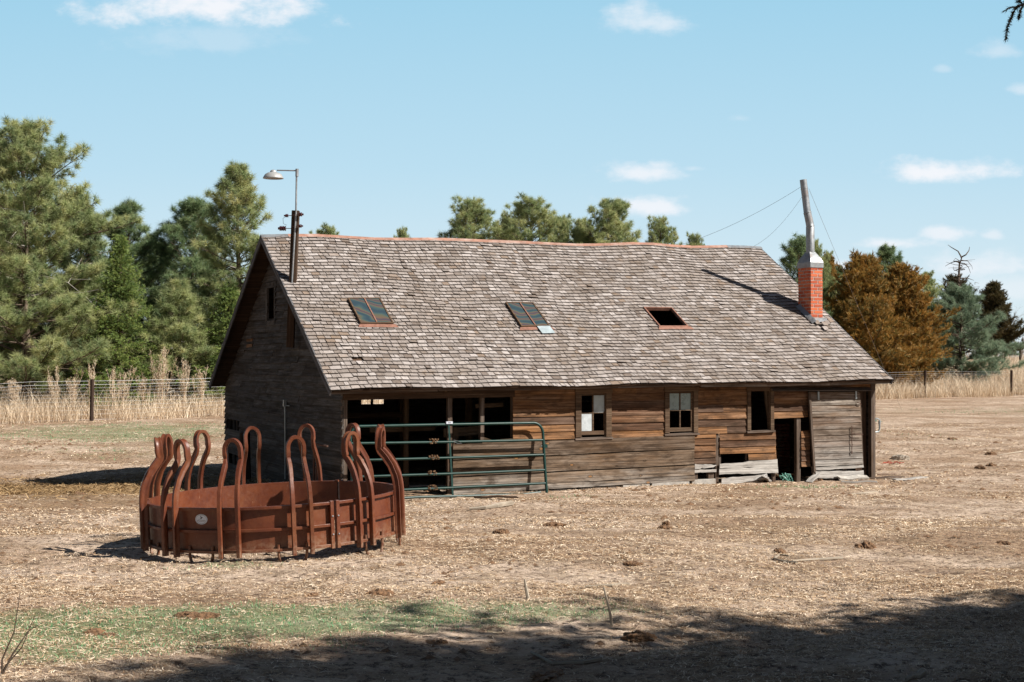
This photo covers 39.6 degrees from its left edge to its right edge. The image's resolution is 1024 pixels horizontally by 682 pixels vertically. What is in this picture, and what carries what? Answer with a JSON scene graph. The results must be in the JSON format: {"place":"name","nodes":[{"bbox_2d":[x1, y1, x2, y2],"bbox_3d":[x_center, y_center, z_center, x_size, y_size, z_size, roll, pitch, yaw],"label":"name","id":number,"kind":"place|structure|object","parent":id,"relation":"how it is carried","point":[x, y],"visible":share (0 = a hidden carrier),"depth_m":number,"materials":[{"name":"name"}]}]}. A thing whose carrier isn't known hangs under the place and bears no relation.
{"place":"outdoors","nodes":[
{"label":"outdoors","id":0,"kind":"place"},
{"bbox_2d":[0,408,1018,664],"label":"short grass","id":1,"kind":"structure","parent":0,"point":[294,606],"depth_m":9.02,"materials":[{"name":"green plant"}]},
{"bbox_2d":[0,358,1023,681],"bbox_3d":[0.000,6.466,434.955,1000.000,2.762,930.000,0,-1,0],"label":"ground","id":2,"kind":"structure","parent":0,"point":[892,414],"depth_m":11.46,"materials":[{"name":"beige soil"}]},
{"bbox_2d":[7,377,20,414],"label":"dry weed","id":3,"kind":"object","parent":2,"relation":"on","point":[14,390],"visible":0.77,"depth_m":51.98,"materials":[{"name":"beige plant"}]},
{"bbox_2d":[1,595,43,673],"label":"dead sapling","id":4,"kind":"object","parent":2,"relation":"on","point":[7,663],"visible":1,"depth_m":7.22,"materials":[{"name":"brown plant"}]},
{"bbox_2d":[0,130,70,394],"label":"pine tree","id":5,"kind":"object","parent":2,"relation":"on","point":[13,346],"visible":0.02,"depth_m":61.44,"materials":[{"name":"green plant"}]},
{"bbox_2d":[46,366,60,406],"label":"dry weed","id":6,"kind":"object","parent":2,"relation":"on","point":[50,384],"visible":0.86,"depth_m":52.93,"materials":[{"name":"beige plant"}]},
{"bbox_2d":[65,368,83,417],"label":"dry weed","id":7,"kind":"object","parent":2,"relation":"on","point":[74,391],"visible":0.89,"depth_m":53.32,"materials":[{"name":"beige plant"}]},
{"bbox_2d":[0,113,150,408],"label":"pine tree","id":8,"kind":"object","parent":2,"relation":"on","point":[20,260],"visible":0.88,"depth_m":56.10,"materials":[{"name":"green plant"}]},
{"bbox_2d":[30,187,145,395],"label":"pine tree","id":9,"kind":"object","parent":2,"relation":"on","point":[88,257],"visible":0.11,"depth_m":60.33,"materials":[{"name":"green plant"}]},
{"bbox_2d":[86,360,95,417],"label":"dry weed","id":10,"kind":"object","parent":2,"relation":"on","point":[90,374],"visible":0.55,"depth_m":53.51,"materials":[{"name":"beige plant"}]},
{"bbox_2d":[82,627,105,635],"bbox_3d":[-2.574,1.785,8.740,0.122,0.040,0.172,0,-1,5],"label":"dung pile","id":11,"kind":"object","parent":2,"relation":"on","point":[95,631],"visible":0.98,"depth_m":8.71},
{"bbox_2d":[101,632,116,636],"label":"dung pile","id":12,"kind":"object","parent":2,"relation":"on","point":[111,634],"visible":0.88,"depth_m":8.69,"materials":[{"name":"brown soil"}]},
{"bbox_2d":[106,366,124,417],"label":"dry weed","id":13,"kind":"object","parent":2,"relation":"on","point":[113,378],"visible":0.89,"depth_m":53.96,"materials":[{"name":"beige plant"}]},
{"bbox_2d":[50,232,181,411],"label":"spruce tree","id":14,"kind":"object","parent":2,"relation":"on","point":[122,289],"visible":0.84,"depth_m":56.80,"materials":[{"name":"green plant"}]},
{"bbox_2d":[116,365,136,413],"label":"dry weed","id":15,"kind":"object","parent":2,"relation":"on","point":[124,386],"visible":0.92,"depth_m":54.29,"materials":[{"name":"beige plant"}]},
{"bbox_2d":[75,196,180,399],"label":"pine tree","id":16,"kind":"object","parent":2,"relation":"on","point":[145,246],"visible":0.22,"depth_m":65.61,"materials":[{"name":"green plant"}]},
{"bbox_2d":[0,465,278,507],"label":"old hay","id":17,"kind":"object","parent":2,"relation":"on","point":[123,486],"visible":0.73,"depth_m":28.99},
{"bbox_2d":[133,368,154,406],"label":"dry weed","id":18,"kind":"object","parent":2,"relation":"on","point":[142,392],"visible":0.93,"depth_m":54.52,"materials":[{"name":"beige plant"}]},
{"bbox_2d":[149,349,165,404],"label":"dry weed","id":19,"kind":"object","parent":2,"relation":"on","point":[154,376],"visible":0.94,"depth_m":54.76,"materials":[{"name":"beige plant"}]},
{"bbox_2d":[152,346,175,415],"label":"dry weed","id":20,"kind":"object","parent":2,"relation":"on","point":[162,375],"visible":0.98,"depth_m":54.55,"materials":[{"name":"beige plant"}]},
{"bbox_2d":[133,244,202,385],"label":"pine tree","id":21,"kind":"object","parent":2,"relation":"on","point":[154,252],"visible":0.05,"depth_m":77.23,"materials":[{"name":"green plant"}]},
{"bbox_2d":[134,277,218,403],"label":"pine tree","id":22,"kind":"object","parent":2,"relation":"on","point":[179,301],"visible":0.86,"depth_m":58.05,"materials":[{"name":"green plant"}]},
{"bbox_2d":[174,357,190,407],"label":"dry weed","id":23,"kind":"object","parent":2,"relation":"on","point":[183,385],"visible":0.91,"depth_m":55.41,"materials":[{"name":"beige plant"}]},
{"bbox_2d":[128,194,246,394],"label":"pine tree","id":24,"kind":"object","parent":2,"relation":"on","point":[190,210],"visible":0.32,"depth_m":65.23,"materials":[{"name":"green plant"}]},
{"bbox_2d":[173,611,220,619],"bbox_3d":[-2.065,1.794,9.284,0.326,0.060,0.183,0,-1,0],"label":"dung pile","id":25,"kind":"object","parent":2,"relation":"on","point":[194,615],"visible":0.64,"depth_m":9.26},
{"bbox_2d":[191,364,207,411],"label":"dry weed","id":26,"kind":"object","parent":2,"relation":"on","point":[202,383],"visible":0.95,"depth_m":55.98,"materials":[{"name":"beige plant"}]},
{"bbox_2d":[173,281,239,408],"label":"spruce tree","id":27,"kind":"object","parent":2,"relation":"on","point":[228,303],"visible":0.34,"depth_m":58.60,"materials":[{"name":"green plant"}]},
{"bbox_2d":[169,159,272,377],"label":"pine tree","id":28,"kind":"object","parent":2,"relation":"on","point":[241,198],"visible":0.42,"depth_m":60.26,"materials":[{"name":"green plant"}]},
{"bbox_2d":[239,432,250,481],"bbox_3d":[-5.897,2.676,31.472,0.273,1.302,0.250,0,-1,0],"label":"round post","id":29,"kind":"object","parent":2,"relation":"on","point":[248,470],"visible":0.4,"depth_m":31.40,"materials":[{"name":"black wood"}]},
{"bbox_2d":[139,423,405,562],"bbox_3d":[-2.218,1.432,13.282,2.436,1.196,2.435,-2,0,-10],"label":"hay feeder","id":30,"kind":"object","parent":2,"relation":"on","point":[237,519],"visible":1,"depth_m":12.48,"materials":[{"name":"brown metal"}]},
{"bbox_2d":[304,592,318,596],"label":"dung pile","id":31,"kind":"object","parent":2,"relation":"on","point":[312,594],"visible":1,"depth_m":9.99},
{"bbox_2d":[313,443,327,480],"bbox_3d":[-3.653,2.514,27.116,0.044,1.116,0.920,0,-1,-24],"label":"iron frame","id":32,"kind":"object","parent":2,"relation":"on","point":[315,471],"visible":0.48,"depth_m":27.36,"materials":[{"name":"black metal"}]},
{"bbox_2d":[308,221,339,234],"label":"pine tree","id":33,"kind":"object","parent":2,"relation":"on","point":[330,231],"visible":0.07,"depth_m":84.84,"materials":[{"name":"green plant"}]},
{"bbox_2d":[362,588,394,595],"bbox_3d":[-0.929,1.760,9.938,0.249,0.069,0.148,0,-1,-9],"label":"dung pile","id":34,"kind":"object","parent":2,"relation":"on","point":[382,592],"visible":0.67,"depth_m":9.90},
{"bbox_2d":[393,226,412,237],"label":"pine tree","id":35,"kind":"object","parent":2,"relation":"on","point":[402,232],"visible":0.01,"depth_m":91.88,"materials":[{"name":"green plant"}]},
{"bbox_2d":[409,484,445,487],"bbox_3d":[-1.993,2.959,28.977,1.315,0.046,0.125,0,-1,-20],"label":"weathered board","id":36,"kind":"object","parent":2,"relation":"on","point":[425,485],"visible":0.58,"depth_m":28.99,"materials":[{"name":"grey wood"}]},
{"bbox_2d":[423,490,440,491],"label":"dung pile","id":37,"kind":"object","parent":2,"relation":"on","point":[432,490],"visible":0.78,"depth_m":28.34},
{"bbox_2d":[432,580,444,584],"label":"dung pile","id":38,"kind":"object","parent":2,"relation":"on","point":[439,582],"visible":0.88,"depth_m":10.61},
{"bbox_2d":[436,639,447,643],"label":"dung pile","id":39,"kind":"object","parent":2,"relation":"on","point":[440,641],"visible":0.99,"depth_m":8.38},
{"bbox_2d":[349,421,547,494],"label":"farm gate","id":40,"kind":"structure","parent":2,"relation":"on","point":[451,457],"depth_m":27.45,"materials":[{"name":"green metal"}]},
{"bbox_2d":[435,195,506,239],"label":"pine tree","id":41,"kind":"object","parent":2,"relation":"on","point":[468,213],"visible":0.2,"depth_m":87.79,"materials":[{"name":"green plant"}]},
{"bbox_2d":[404,491,540,498],"bbox_3d":[-1.096,2.969,27.156,3.705,0.093,0.090,0,-1,-26],"label":"buried pipe","id":42,"kind":"object","parent":2,"relation":"on","point":[437,496],"visible":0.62,"depth_m":27.13,"materials":[{"name":"brown metal"}]},
{"bbox_2d":[469,500,513,509],"bbox_3d":[-0.248,2.531,21.877,0.274,0.096,0.916,-1,-1,45],"label":"stick","id":43,"kind":"object","parent":2,"relation":"on","point":[504,504],"visible":1,"depth_m":21.70,"materials":[{"name":"brown wood"}]},
{"bbox_2d":[473,495,518,498],"bbox_3d":[-0.254,2.570,23.448,0.771,0.047,0.080,0,-1,-8],"label":"weathered board","id":44,"kind":"object","parent":2,"relation":"on","point":[492,496],"visible":1,"depth_m":23.42,"materials":[{"name":"grey wood"}]},
{"bbox_2d":[492,528,509,533],"bbox_3d":[-0.124,2.186,16.304,0.223,0.074,0.190,-1,-1,45],"label":"dung pile","id":45,"kind":"object","parent":2,"relation":"on","point":[501,531],"visible":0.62,"depth_m":16.26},
{"bbox_2d":[491,212,515,238],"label":"pine tree","id":46,"kind":"object","parent":2,"relation":"on","point":[505,224],"visible":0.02,"depth_m":89.75,"materials":[{"name":"green plant"}]},
{"bbox_2d":[0,370,1022,423],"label":"wire fence","id":47,"kind":"object","parent":2,"relation":"on","point":[92,384],"visible":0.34,"depth_m":52.49,"materials":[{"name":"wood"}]},
{"bbox_2d":[0,350,1023,424],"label":"tall dry grass","id":48,"kind":"structure","parent":2,"relation":"on","point":[960,387],"depth_m":55.42,"materials":[{"name":"beige plant"}]},
{"bbox_2d":[0,433,1023,660],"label":"soil clods","id":49,"kind":"object","parent":2,"relation":"on","point":[463,650],"visible":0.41,"depth_m":19.73,"materials":[{"name":"brown soil"}]},
{"bbox_2d":[524,579,529,598],"bbox_3d":[0.105,1.729,9.861,0.047,0.158,0.024,0,-1,0],"label":"stake","id":50,"kind":"object","parent":2,"relation":"on","point":[526,591],"visible":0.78,"depth_m":9.85,"materials":[{"name":"brown wood"}]},
{"bbox_2d":[488,192,568,242],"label":"pine tree","id":51,"kind":"object","parent":2,"relation":"on","point":[524,214],"visible":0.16,"depth_m":85.53,"materials":[{"name":"green plant"}]},
{"bbox_2d":[529,666,564,681],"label":"dung pile","id":52,"kind":"object","parent":2,"relation":"on","point":[543,674],"visible":1,"depth_m":7.47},
{"bbox_2d":[543,521,565,526],"bbox_3d":[0.501,2.203,17.107,0.249,0.063,0.285,0,-1,33],"label":"dung pile","id":53,"kind":"object","parent":2,"relation":"on","point":[551,524],"visible":0.89,"depth_m":17.05,"materials":[{"name":"brown soil"}]},
{"bbox_2d":[209,179,901,494],"bbox_3d":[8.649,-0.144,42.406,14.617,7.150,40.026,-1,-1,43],"label":"wooden shed","id":54,"kind":"structure","parent":2,"relation":"on","point":[707,356],"depth_m":30.64,"materials":[{"name":"brown wood"}]},
{"bbox_2d":[263,169,303,347],"bbox_3d":[-4.732,-1.715,29.441,0.853,3.703,0.428,0,-1,0],"label":"yard lamp","id":55,"kind":"object","parent":54,"relation":"attached to","point":[296,214],"visible":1,"depth_m":29.43,"materials":[{"name":"metal"}]},
{"bbox_2d":[546,213,571,242],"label":"pine tree","id":56,"kind":"object","parent":2,"relation":"on","point":[560,229],"visible":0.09,"depth_m":89.54,"materials":[{"name":"green plant"}]},
{"bbox_2d":[530,651,601,664],"bbox_3d":[0.240,1.780,7.979,0.478,0.038,0.239,0,-1,34],"label":"stick","id":57,"kind":"object","parent":2,"relation":"on","point":[591,660],"visible":1,"depth_m":7.86,"materials":[{"name":"brown wood"}]},
{"bbox_2d":[560,215,599,242],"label":"pine tree","id":58,"kind":"object","parent":2,"relation":"on","point":[575,228],"visible":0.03,"depth_m":87.99,"materials":[{"name":"green plant"}]},
{"bbox_2d":[572,197,642,243],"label":"pine tree","id":59,"kind":"object","parent":2,"relation":"on","point":[613,229],"visible":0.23,"depth_m":85.38,"materials":[{"name":"green plant"}]},
{"bbox_2d":[603,587,612,625],"bbox_3d":[0.603,1.669,8.889,0.070,0.258,0.016,0,-1,0],"label":"stake","id":60,"kind":"object","parent":2,"relation":"on","point":[609,610],"visible":1,"depth_m":8.88,"materials":[{"name":"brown wood"}]},
{"bbox_2d":[586,582,629,586],"bbox_3d":[0.722,1.796,10.431,0.375,0.048,0.107,0,-1,-28],"label":"stick","id":61,"kind":"object","parent":2,"relation":"on","point":[611,585],"visible":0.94,"depth_m":10.38,"materials":[{"name":"brown wood"}]},
{"bbox_2d":[623,561,642,565],"bbox_3d":[1.008,1.849,11.841,0.191,0.036,0.129,0,-1,36],"label":"dung pile","id":62,"kind":"object","parent":2,"relation":"on","point":[633,563],"visible":1,"depth_m":11.81,"materials":[{"name":"brown soil"}]},
{"bbox_2d":[620,630,657,642],"bbox_3d":[0.758,1.756,8.478,0.230,0.059,0.150,0,-1,-10],"label":"dung pile","id":63,"kind":"object","parent":2,"relation":"on","point":[636,636],"visible":0.99,"depth_m":8.43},
{"bbox_2d":[657,525,672,528],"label":"dung pile","id":64,"kind":"object","parent":2,"relation":"on","point":[665,526],"visible":0.84,"depth_m":16.70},
{"bbox_2d":[645,215,687,244],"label":"pine tree","id":65,"kind":"object","parent":2,"relation":"on","point":[658,227],"visible":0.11,"depth_m":91.87,"materials":[{"name":"green plant"}]},
{"bbox_2d":[686,232,704,245],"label":"pine tree","id":66,"kind":"object","parent":2,"relation":"on","point":[692,236],"visible":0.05,"depth_m":94.86,"materials":[{"name":"green plant"}]},
{"bbox_2d":[721,475,760,483],"bbox_3d":[4.939,2.974,30.339,1.120,0.210,0.035,0,-1,-24],"label":"weathered board","id":67,"kind":"object","parent":2,"relation":"on","point":[734,480],"visible":0.87,"depth_m":30.26,"materials":[{"name":"grey wood"}]},
{"bbox_2d":[750,473,767,482],"bbox_3d":[5.278,2.936,30.494,0.452,0.063,0.145,-12,30,-10],"label":"weathered board","id":68,"kind":"object","parent":67,"relation":"on","point":[758,478],"visible":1,"depth_m":30.44,"materials":[{"name":"grey wood"}]},
{"bbox_2d":[761,475,771,481],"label":"weathered board","id":69,"kind":"object","parent":2,"relation":"on","point":[766,478],"visible":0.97,"depth_m":30.40,"materials":[{"name":"grey wood"}]},
{"bbox_2d":[772,548,785,553],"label":"dung pile","id":70,"kind":"object","parent":2,"relation":"on","point":[778,550],"visible":0.85,"depth_m":12.93,"materials":[{"name":"brown soil"}]},
{"bbox_2d":[773,554,797,563],"bbox_3d":[2.348,1.876,12.236,0.168,0.044,0.594,0,-1,0],"label":"stick","id":71,"kind":"object","parent":2,"relation":"on","point":[778,559],"visible":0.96,"depth_m":12.25,"materials":[{"name":"brown wood"}]},
{"bbox_2d":[779,472,792,481],"bbox_3d":[5.903,2.945,30.751,0.312,0.211,0.229,0,-1,-19],"label":"twine","id":72,"kind":"object","parent":2,"relation":"on","point":[785,476],"visible":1,"depth_m":30.74,"materials":[{"name":"green plastic"}]},
{"bbox_2d":[778,231,840,325],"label":"pine tree","id":73,"kind":"object","parent":2,"relation":"on","point":[795,250],"visible":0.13,"depth_m":83.50,"materials":[{"name":"green plant"}]},
{"bbox_2d":[806,473,819,482],"bbox_3d":[6.539,2.974,30.884,0.143,0.047,0.538,6,20,33],"label":"weathered board","id":74,"kind":"object","parent":2,"relation":"on","point":[811,479],"visible":0.98,"depth_m":30.85,"materials":[{"name":"grey wood"}]},
{"bbox_2d":[792,556,842,560],"bbox_3d":[2.632,1.889,12.297,0.579,0.039,0.051,0,-1,-30],"label":"stick","id":75,"kind":"object","parent":2,"relation":"on","point":[831,558],"visible":0.94,"depth_m":12.34,"materials":[{"name":"brown wood"}]},
{"bbox_2d":[804,237,837,321],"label":"pine tree","id":76,"kind":"object","parent":2,"relation":"on","point":[827,268],"visible":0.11,"depth_m":87.60,"materials":[{"name":"green plant"}]},
{"bbox_2d":[823,253,838,310],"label":"cedar tree","id":77,"kind":"object","parent":2,"relation":"on","point":[831,262],"visible":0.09,"depth_m":89.61,"materials":[{"name":"green plant"}]},
{"bbox_2d":[835,266,844,299],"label":"pine tree","id":78,"kind":"object","parent":2,"relation":"on","point":[840,274],"visible":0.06,"depth_m":93.73,"materials":[{"name":"green plant"}]},
{"bbox_2d":[836,474,868,480],"bbox_3d":[7.505,3.011,31.314,0.815,0.077,0.165,0,19,-22],"label":"weathered board","id":79,"kind":"object","parent":2,"relation":"on","point":[854,477],"visible":0.95,"depth_m":31.28,"materials":[{"name":"wood"}]},
{"bbox_2d":[841,480,877,482],"bbox_3d":[7.460,3.017,30.515,0.847,0.048,0.082,0,-1,-8],"label":"weathered board","id":80,"kind":"object","parent":2,"relation":"on","point":[859,481],"visible":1,"depth_m":30.47,"materials":[{"name":"grey wood"}]},
{"bbox_2d":[848,491,877,493],"bbox_3d":[6.824,2.962,27.621,0.052,0.099,1.172,-1,-1,41],"label":"stick","id":81,"kind":"object","parent":2,"relation":"on","point":[869,492],"visible":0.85,"depth_m":27.65,"materials":[{"name":"brown wood"}]},
{"bbox_2d":[854,540,876,548],"bbox_3d":[3.399,1.961,13.680,0.228,0.094,0.210,0,-1,3],"label":"dung pile","id":82,"kind":"object","parent":2,"relation":"on","point":[867,544],"visible":0.68,"depth_m":13.63,"materials":[{"name":"brown soil"}]},
{"bbox_2d":[823,247,924,388],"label":"cedar tree","id":83,"kind":"object","parent":2,"relation":"on","point":[863,274],"visible":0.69,"depth_m":84.34,"materials":[{"name":"brown plant"}]},
{"bbox_2d":[869,476,904,478],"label":"weathered board","id":84,"kind":"object","parent":2,"relation":"on","point":[887,477],"visible":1,"depth_m":31.80,"materials":[{"name":"grey wood"}]},
{"bbox_2d":[880,461,903,463],"bbox_3d":[9.457,3.024,35.371,0.580,0.079,0.219,0,-1,19],"label":"twine","id":85,"kind":"object","parent":2,"relation":"on","point":[889,462],"visible":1,"depth_m":35.37,"materials":[{"name":"red plastic"}]},
{"bbox_2d":[867,241,917,325],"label":"pine tree","id":86,"kind":"object","parent":2,"relation":"on","point":[886,253],"visible":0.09,"depth_m":97.77,"materials":[{"name":"green plant"}]},
{"bbox_2d":[889,454,909,459],"bbox_3d":[9.904,2.983,36.383,0.558,0.170,0.215,0,-1,29],"label":"log chunk","id":87,"kind":"object","parent":2,"relation":"on","point":[899,457],"visible":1,"depth_m":36.31,"materials":[{"name":"grey wood"}]},
{"bbox_2d":[892,476,926,479],"bbox_3d":[8.784,3.037,31.383,1.198,0.047,0.132,1,-1,-38],"label":"weathered board","id":88,"kind":"object","parent":2,"relation":"on","point":[918,477],"visible":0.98,"depth_m":31.33,"materials":[{"name":"grey wood"}]},
{"bbox_2d":[905,668,925,680],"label":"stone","id":89,"kind":"object","parent":2,"relation":"on","point":[920,673],"visible":0.98,"depth_m":7.27,"materials":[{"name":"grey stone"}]},
{"bbox_2d":[879,259,960,386],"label":"cedar tree","id":90,"kind":"object","parent":2,"relation":"on","point":[910,303],"visible":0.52,"depth_m":87.44,"materials":[{"name":"brown plant"}]},
{"bbox_2d":[916,270,967,356],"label":"pine tree","id":91,"kind":"object","parent":2,"relation":"on","point":[932,288],"visible":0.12,"depth_m":98.65,"materials":[{"name":"green plant"}]},
{"bbox_2d":[941,245,979,362],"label":"dead tree","id":92,"kind":"object","parent":2,"relation":"on","point":[958,269],"visible":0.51,"depth_m":107.04,"materials":[{"name":"brown plant"}]},
{"bbox_2d":[939,273,982,360],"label":"juniper tree","id":93,"kind":"object","parent":2,"relation":"on","point":[950,278],"visible":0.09,"depth_m":107.92,"materials":[{"name":"green plant"}]},
{"bbox_2d":[926,282,1023,384],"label":"pine tree","id":94,"kind":"object","parent":2,"relation":"on","point":[956,296],"visible":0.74,"depth_m":93.95,"materials":[{"name":"green plant"}]},
{"bbox_2d":[974,465,985,468],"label":"dung pile","id":95,"kind":"object","parent":2,"relation":"on","point":[979,467],"visible":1,"depth_m":33.76,"materials":[{"name":"brown soil"}]},
{"bbox_2d":[984,451,996,454],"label":"dung pile","id":96,"kind":"object","parent":2,"relation":"on","point":[990,453],"visible":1,"depth_m":37.48,"materials":[{"name":"brown soil"}]},
{"bbox_2d":[962,280,1023,356],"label":"juniper tree","id":97,"kind":"object","parent":2,"relation":"on","point":[995,295],"visible":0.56,"depth_m":103.13,"materials":[{"name":"green plant"}]},
{"bbox_2d":[996,540,1010,544],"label":"dung pile","id":98,"kind":"object","parent":2,"relation":"on","point":[1005,542],"visible":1,"depth_m":13.81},
{"bbox_2d":[1001,0,1023,41],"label":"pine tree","id":99,"kind":"object","parent":2,"relation":"on","point":[1020,6],"visible":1,"depth_m":5.22,"materials":[{"name":"black plant"}]},
{"bbox_2d":[0,0,1023,357],"label":"sky","id":100,"kind":"structure","parent":0,"point":[902,121],"materials":[{"name":"blue"}]}
]}

